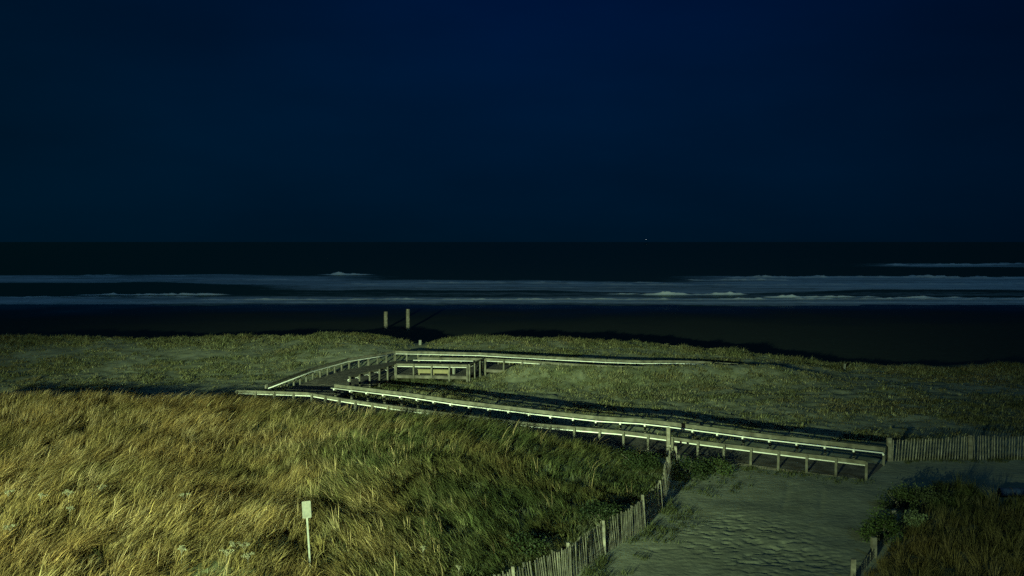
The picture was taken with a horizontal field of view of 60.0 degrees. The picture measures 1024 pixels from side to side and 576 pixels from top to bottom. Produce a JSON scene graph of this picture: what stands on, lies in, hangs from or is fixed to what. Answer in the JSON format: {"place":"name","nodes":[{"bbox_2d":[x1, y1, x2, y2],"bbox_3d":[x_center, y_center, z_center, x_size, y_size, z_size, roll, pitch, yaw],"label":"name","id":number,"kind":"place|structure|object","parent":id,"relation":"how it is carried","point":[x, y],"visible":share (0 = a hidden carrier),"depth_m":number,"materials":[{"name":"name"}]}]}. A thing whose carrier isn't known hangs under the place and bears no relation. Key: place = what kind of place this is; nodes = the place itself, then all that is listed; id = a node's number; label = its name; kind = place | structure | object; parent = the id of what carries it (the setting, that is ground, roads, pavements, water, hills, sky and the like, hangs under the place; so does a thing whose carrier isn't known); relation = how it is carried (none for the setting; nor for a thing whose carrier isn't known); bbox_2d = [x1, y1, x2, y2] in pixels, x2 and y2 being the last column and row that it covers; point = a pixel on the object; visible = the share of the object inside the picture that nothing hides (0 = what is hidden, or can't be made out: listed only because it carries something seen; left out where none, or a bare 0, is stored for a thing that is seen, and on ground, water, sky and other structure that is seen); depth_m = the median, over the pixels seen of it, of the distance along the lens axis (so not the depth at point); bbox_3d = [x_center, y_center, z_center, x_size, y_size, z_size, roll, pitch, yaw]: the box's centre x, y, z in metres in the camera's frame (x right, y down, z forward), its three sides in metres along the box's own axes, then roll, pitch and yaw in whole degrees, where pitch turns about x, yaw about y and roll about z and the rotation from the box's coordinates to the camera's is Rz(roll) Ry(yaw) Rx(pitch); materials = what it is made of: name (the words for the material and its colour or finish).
{"place":"outdoors","nodes":[
{"label":"outdoors","id":0,"kind":"place"},
{"bbox_2d":[0,304,1023,575],"bbox_3d":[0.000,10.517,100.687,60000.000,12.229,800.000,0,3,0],"label":"ground","id":1,"kind":"structure","parent":0,"point":[778,524],"depth_m":70.46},
{"bbox_2d":[3,524,16,530],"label":"flowering plant","id":2,"kind":"object","parent":1,"relation":"on","point":[7,527],"visible":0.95,"depth_m":28.99,"materials":[{"name":"white plant"}]},
{"bbox_2d":[62,489,73,505],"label":"flowering plant","id":3,"kind":"object","parent":1,"relation":"on","point":[65,491],"visible":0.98,"depth_m":32.43,"materials":[{"name":"white plant"}]},
{"bbox_2d":[178,545,186,567],"bbox_3d":[-10.224,8.425,27.606,0.319,0.829,0.341,0,3,0],"label":"flowering plant","id":4,"kind":"object","parent":1,"relation":"on","point":[181,547],"visible":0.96,"depth_m":27.54,"materials":[{"name":"white plant"}]},
{"bbox_2d":[219,548,234,555],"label":"flowering plant","id":5,"kind":"object","parent":1,"relation":"on","point":[228,551],"visible":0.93,"depth_m":27.25,"materials":[{"name":"white plant"}]},
{"bbox_2d":[240,542,249,566],"bbox_3d":[-8.370,8.359,27.728,0.347,0.831,0.308,-1,3,-23],"label":"flowering plant","id":6,"kind":"object","parent":1,"relation":"on","point":[243,544],"visible":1,"depth_m":27.67,"materials":[{"name":"white plant"}]},
{"bbox_2d":[241,552,254,558],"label":"flowering plant","id":7,"kind":"object","parent":1,"relation":"on","point":[246,554],"visible":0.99,"depth_m":27.13,"materials":[{"name":"white plant"}]},
{"bbox_2d":[302,501,311,571],"bbox_3d":[-6.528,8.064,28.247,0.332,2.641,0.133,0,3,0],"label":"sign","id":8,"kind":"object","parent":1,"relation":"on","point":[306,509],"visible":1,"depth_m":28.22,"materials":[{"name":"paint"}]},
{"bbox_2d":[0,387,664,575],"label":"beach grass","id":9,"kind":"structure","parent":1,"relation":"on","point":[186,479],"depth_m":36.10,"materials":[{"name":"green plant"}]},
{"bbox_2d":[1,403,663,575],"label":"herbs","id":10,"kind":"object","parent":1,"relation":"on","point":[637,479],"visible":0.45,"depth_m":36.21,"materials":[{"name":"green plant"}]},
{"bbox_2d":[384,311,387,328],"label":"beach piling","id":11,"kind":"object","parent":1,"relation":"on","point":[385,319],"visible":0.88,"depth_m":135.27,"materials":[{"name":"brown wood"}]},
{"bbox_2d":[406,309,409,329],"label":"beach piling","id":12,"kind":"object","parent":1,"relation":"on","point":[407,319],"visible":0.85,"depth_m":133.63,"materials":[{"name":"brown wood"}]},
{"bbox_2d":[0,330,1023,442],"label":"sparse dune grass","id":13,"kind":"structure","parent":1,"relation":"on","point":[1011,369],"depth_m":73.25,"materials":[{"name":"green plant"}]},
{"bbox_2d":[500,531,555,558],"bbox_3d":[0.582,9.131,31.629,1.881,0.827,2.208,1,3,21],"label":"beach shrub","id":14,"kind":"object","parent":1,"relation":"on","point":[530,539],"visible":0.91,"depth_m":31.52,"materials":[{"name":"green plant"}]},
{"bbox_2d":[235,351,884,480],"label":"boardwalk","id":15,"kind":"structure","parent":1,"relation":"on","point":[334,387],"depth_m":53.17,"materials":[{"name":"brown wood"}]},
{"bbox_2d":[417,369,447,374],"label":"bench","id":16,"kind":"object","parent":15,"relation":"on","point":[442,371],"visible":0.97,"depth_m":72.13,"materials":[{"name":"brown wood"}]},
{"bbox_2d":[493,444,677,575],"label":"sand fence","id":17,"kind":"object","parent":1,"relation":"on","point":[663,487],"visible":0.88,"depth_m":32.51,"materials":[{"name":"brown wood"}]},
{"bbox_2d":[571,497,625,523],"bbox_3d":[3.452,8.863,35.587,2.222,1.073,2.243,0,3,0],"label":"beach shrub","id":18,"kind":"object","parent":1,"relation":"on","point":[604,509],"visible":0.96,"depth_m":35.22,"materials":[{"name":"green plant"}]},
{"bbox_2d":[610,445,664,471],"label":"beach shrub","id":19,"kind":"object","parent":1,"relation":"on","point":[653,460],"visible":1,"depth_m":43.55,"materials":[{"name":"green plant"}]},
{"bbox_2d":[666,427,669,456],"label":"wooden post","id":20,"kind":"object","parent":1,"relation":"on","point":[667,439],"visible":0.73,"depth_m":46.70,"materials":[{"name":"brown wood"}]},
{"bbox_2d":[348,377,1023,575],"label":"fence","id":21,"kind":"object","parent":1,"relation":"on","point":[603,560],"visible":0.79,"depth_m":41.77,"materials":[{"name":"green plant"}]},
{"bbox_2d":[670,453,716,482],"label":"beach shrub","id":22,"kind":"object","parent":1,"relation":"on","point":[694,468],"visible":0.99,"depth_m":42.65,"materials":[{"name":"green plant"}]},
{"bbox_2d":[698,453,736,476],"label":"beach shrub","id":23,"kind":"object","parent":1,"relation":"on","point":[721,465],"visible":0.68,"depth_m":43.65,"materials":[{"name":"green plant"}]},
{"bbox_2d":[852,504,907,545],"bbox_3d":[14.049,8.943,33.818,2.131,1.620,1.991,0,3,0],"label":"beach shrub","id":24,"kind":"object","parent":1,"relation":"on","point":[883,525],"visible":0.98,"depth_m":33.62,"materials":[{"name":"green plant"}]},
{"bbox_2d":[850,489,919,575],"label":"sand fence","id":25,"kind":"object","parent":1,"relation":"on","point":[873,547],"visible":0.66,"depth_m":32.03,"materials":[{"name":"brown wood"}]},
{"bbox_2d":[874,482,923,512],"bbox_3d":[16.619,8.866,37.712,2.259,1.367,2.138,2,3,29],"label":"beach shrub","id":26,"kind":"object","parent":1,"relation":"on","point":[903,492],"visible":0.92,"depth_m":37.52,"materials":[{"name":"green plant"}]},
{"bbox_2d":[897,508,932,529],"bbox_3d":[15.805,9.081,34.678,1.424,0.933,1.394,-3,4,-45],"label":"beach shrub","id":27,"kind":"object","parent":1,"relation":"on","point":[915,517],"visible":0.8,"depth_m":34.57,"materials":[{"name":"green plant"}]},
{"bbox_2d":[895,478,955,508],"bbox_3d":[17.648,8.817,37.591,2.448,1.218,2.658,-2,4,-36],"label":"beach shrub","id":28,"kind":"object","parent":1,"relation":"on","point":[930,495],"visible":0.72,"depth_m":37.29,"materials":[{"name":"green plant"}]},
{"bbox_2d":[864,473,1023,575],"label":"rough grass","id":29,"kind":"structure","parent":1,"relation":"on","point":[997,538],"depth_m":32.22,"materials":[{"name":"green plant"}]},
{"bbox_2d":[886,435,1023,461],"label":"sand fence","id":30,"kind":"object","parent":1,"relation":"on","point":[889,452],"visible":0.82,"depth_m":46.22,"materials":[{"name":"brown wood"}]},
{"bbox_2d":[0,242,1023,306],"bbox_3d":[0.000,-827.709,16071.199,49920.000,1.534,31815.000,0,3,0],"label":"sea","id":31,"kind":"structure","parent":0,"point":[761,274],"depth_m":381.74,"materials":[{"name":"blue liquid"}]},
{"bbox_2d":[0,0,1023,241],"label":"sky","id":32,"kind":"structure","parent":0,"point":[121,120],"materials":[{"name":"blue"}]},
{"bbox_2d":[997,487,1023,496],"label":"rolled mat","id":33,"kind":"object","parent":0,"point":[1008,491],"visible":0.91,"depth_m":39.54,"materials":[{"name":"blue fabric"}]}
]}

